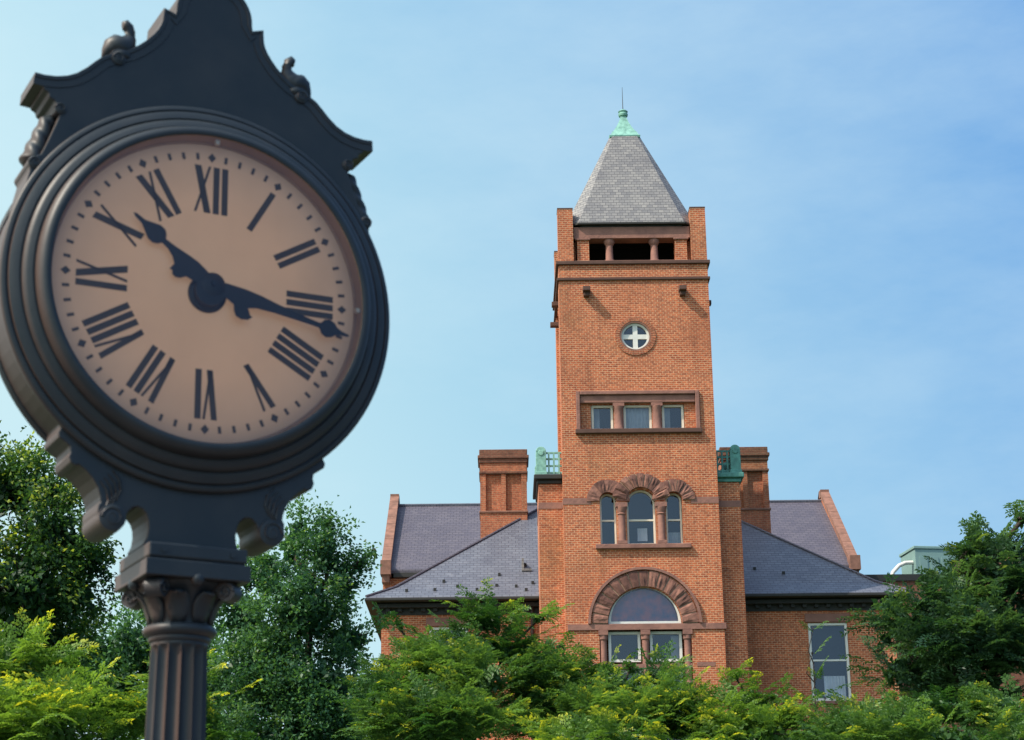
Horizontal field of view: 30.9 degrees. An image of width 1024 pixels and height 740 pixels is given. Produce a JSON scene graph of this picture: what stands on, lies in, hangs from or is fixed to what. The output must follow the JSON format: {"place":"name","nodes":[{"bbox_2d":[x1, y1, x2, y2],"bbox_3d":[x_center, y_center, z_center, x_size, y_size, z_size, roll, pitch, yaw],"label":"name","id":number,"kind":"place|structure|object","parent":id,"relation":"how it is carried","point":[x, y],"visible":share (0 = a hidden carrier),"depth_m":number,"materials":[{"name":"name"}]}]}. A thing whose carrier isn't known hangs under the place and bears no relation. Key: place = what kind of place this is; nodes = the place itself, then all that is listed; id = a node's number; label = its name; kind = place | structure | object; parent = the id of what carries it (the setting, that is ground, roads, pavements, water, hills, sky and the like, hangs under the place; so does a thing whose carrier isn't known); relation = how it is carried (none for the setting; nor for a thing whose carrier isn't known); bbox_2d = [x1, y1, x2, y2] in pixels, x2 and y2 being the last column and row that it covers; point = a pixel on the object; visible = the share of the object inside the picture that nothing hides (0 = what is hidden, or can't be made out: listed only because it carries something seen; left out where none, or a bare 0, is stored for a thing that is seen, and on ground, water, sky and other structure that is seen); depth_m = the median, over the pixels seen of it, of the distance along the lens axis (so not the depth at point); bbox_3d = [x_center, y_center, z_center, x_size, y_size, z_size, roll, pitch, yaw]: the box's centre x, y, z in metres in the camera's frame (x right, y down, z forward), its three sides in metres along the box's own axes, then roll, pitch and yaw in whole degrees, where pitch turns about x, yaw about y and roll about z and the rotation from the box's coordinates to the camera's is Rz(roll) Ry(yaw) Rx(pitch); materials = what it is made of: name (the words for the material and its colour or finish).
{"place":"outdoors","nodes":[
{"label":"outdoors","id":0,"kind":"place"},
{"bbox_2d":[0,0,1023,739],"label":"sky","id":1,"kind":"structure","parent":0,"point":[855,167],"materials":[{"name":"blue"}]},
{"bbox_3d":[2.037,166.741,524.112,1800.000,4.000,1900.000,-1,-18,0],"label":"ground","id":2,"kind":"structure","parent":0,"visible":0},
{"bbox_2d":[0,420,125,697],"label":"broadleaf tree","id":3,"kind":"object","parent":2,"relation":"on","point":[32,585],"visible":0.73,"depth_m":30.84,"materials":[{"name":"green plant"}]},
{"bbox_2d":[0,607,148,739],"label":"feathery shrub","id":4,"kind":"object","parent":2,"relation":"on","point":[45,715],"visible":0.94,"depth_m":18.11,"materials":[{"name":"green plant"}]},
{"bbox_2d":[52,591,247,739],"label":"background tree","id":5,"kind":"object","parent":2,"relation":"on","point":[127,645],"visible":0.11,"depth_m":39.14,"materials":[{"name":"green plant"}]},
{"bbox_2d":[109,641,261,739],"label":"feathery shrub","id":6,"kind":"object","parent":2,"relation":"on","point":[212,727],"visible":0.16,"depth_m":19.74,"materials":[{"name":"green plant"}]},
{"bbox_2d":[206,489,397,739],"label":"oak tree","id":7,"kind":"object","parent":2,"relation":"on","point":[290,694],"visible":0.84,"depth_m":34.93,"materials":[{"name":"green plant"}]},
{"bbox_2d":[321,577,596,739],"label":"feathery tree","id":8,"kind":"object","parent":2,"relation":"on","point":[441,692],"visible":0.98,"depth_m":24.93,"materials":[{"name":"green plant"}]},
{"bbox_2d":[486,630,722,739],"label":"feathery tree","id":9,"kind":"object","parent":2,"relation":"on","point":[620,696],"visible":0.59,"depth_m":25.31,"materials":[{"name":"green plant"}]},
{"bbox_2d":[505,705,708,739],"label":"feathery shrub","id":10,"kind":"object","parent":2,"relation":"on","point":[598,716],"visible":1,"depth_m":21.50,"materials":[{"name":"green plant"}]},
{"bbox_2d":[365,92,911,739],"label":"brick courthouse","id":11,"kind":"structure","parent":2,"relation":"on","point":[651,518],"depth_m":65.36,"materials":[{"name":"brick"}]},
{"bbox_2d":[429,627,467,649],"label":"window","id":12,"kind":"structure","parent":11,"relation":"in","point":[436,628],"depth_m":65.57,"materials":[{"name":"white paint"}]},
{"bbox_2d":[591,405,612,428],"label":"window","id":13,"kind":"structure","parent":11,"relation":"in","point":[601,416],"depth_m":65.10,"materials":[{"name":"blue glass"}]},
{"bbox_2d":[600,494,616,543],"bbox_3d":[3.305,5.219,63.917,0.550,1.825,0.420,-1,-18,0],"label":"window","id":14,"kind":"structure","parent":11,"relation":"in","point":[607,508],"depth_m":64.03,"materials":[{"name":"blue glass"}]},
{"bbox_2d":[608,632,640,662],"bbox_3d":[3.791,9.391,62.525,1.080,1.020,0.420,-1,-18,0],"label":"window","id":15,"kind":"structure","parent":11,"relation":"in","point":[629,641],"depth_m":62.70,"materials":[{"name":"glass"}]},
{"bbox_2d":[611,670,640,737],"bbox_3d":[3.814,11.299,61.958,1.080,2.440,0.420,-1,-18,0],"label":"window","id":16,"kind":"structure","parent":11,"relation":"in","point":[621,670],"depth_m":62.46,"materials":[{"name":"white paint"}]},
{"bbox_2d":[621,323,648,348],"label":"window","id":17,"kind":"structure","parent":11,"relation":"in","point":[634,338],"depth_m":65.61,"materials":[{"name":"white paint"}]},
{"bbox_2d":[623,405,651,427],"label":"window","id":18,"kind":"structure","parent":11,"relation":"in","point":[635,416],"depth_m":65.04,"materials":[{"name":"blue glass"}]},
{"bbox_2d":[627,490,655,543],"bbox_3d":[4.439,5.147,63.923,0.980,1.940,0.420,-1,-18,0],"label":"window","id":19,"kind":"structure","parent":11,"relation":"in","point":[641,528],"depth_m":64.05,"materials":[{"name":"blue glass"}]},
{"bbox_2d":[608,588,680,623],"bbox_3d":[4.475,8.053,62.849,2.460,1.230,0.420,-1,-18,0],"label":"window","id":20,"kind":"structure","parent":11,"relation":"in","point":[640,606],"depth_m":62.85,"materials":[{"name":"blue glass"}]},
{"bbox_2d":[649,631,682,663],"bbox_3d":[5.197,9.424,62.519,1.080,1.120,0.420,-1,-18,0],"label":"window","id":21,"kind":"structure","parent":11,"relation":"in","point":[660,637],"depth_m":62.59,"materials":[{"name":"glass"}]},
{"bbox_2d":[661,405,683,427],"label":"window","id":22,"kind":"structure","parent":11,"relation":"in","point":[671,418],"depth_m":65.14,"materials":[{"name":"blue glass"}]},
{"bbox_2d":[666,493,682,542],"bbox_3d":[5.574,5.197,63.932,0.550,1.825,0.420,-1,-18,0],"label":"window","id":23,"kind":"structure","parent":11,"relation":"in","point":[674,524],"depth_m":64.05,"materials":[{"name":"blue glass"}]},
{"bbox_2d":[808,623,851,700],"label":"window","id":24,"kind":"structure","parent":11,"relation":"in","point":[836,674],"depth_m":65.61,"materials":[{"name":"glass"}]},
{"bbox_2d":[635,657,845,739],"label":"feathery tree","id":25,"kind":"object","parent":2,"relation":"on","point":[762,718],"visible":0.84,"depth_m":25.01,"materials":[{"name":"green plant"}]},
{"bbox_2d":[790,621,830,714],"bbox_3d":[7.351,9.166,45.430,1.269,6.064,1.348,-1,-18,0],"label":"sapling","id":26,"kind":"object","parent":2,"relation":"on","point":[820,670],"visible":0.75,"depth_m":45.77,"materials":[{"name":"green plant"}]},
{"bbox_2d":[784,673,1023,739],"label":"feathery tree","id":27,"kind":"object","parent":2,"relation":"on","point":[888,719],"visible":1,"depth_m":23.88,"materials":[{"name":"green plant"}]},
{"bbox_2d":[835,499,1023,739],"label":"dense tree","id":28,"kind":"object","parent":2,"relation":"on","point":[956,633],"visible":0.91,"depth_m":30.32,"materials":[{"name":"green plant"}]},
{"bbox_2d":[866,573,1023,738],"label":"brick annex","id":29,"kind":"object","parent":2,"relation":"on","point":[909,579],"depth_m":76.96,"materials":[{"name":"brick"}]},
{"bbox_2d":[891,546,955,573],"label":"rooftop unit","id":30,"kind":"object","parent":29,"relation":"on","point":[912,559],"visible":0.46,"depth_m":81.11,"materials":[{"name":"green metal"}]},
{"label":"pavement","id":31,"kind":"structure","parent":0,"visible":0},
{"bbox_2d":[0,0,389,739],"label":"street clock","id":32,"kind":"object","parent":31,"relation":"on","point":[194,320],"visible":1,"depth_m":5.35,"materials":[{"name":"metal"}]}
]}

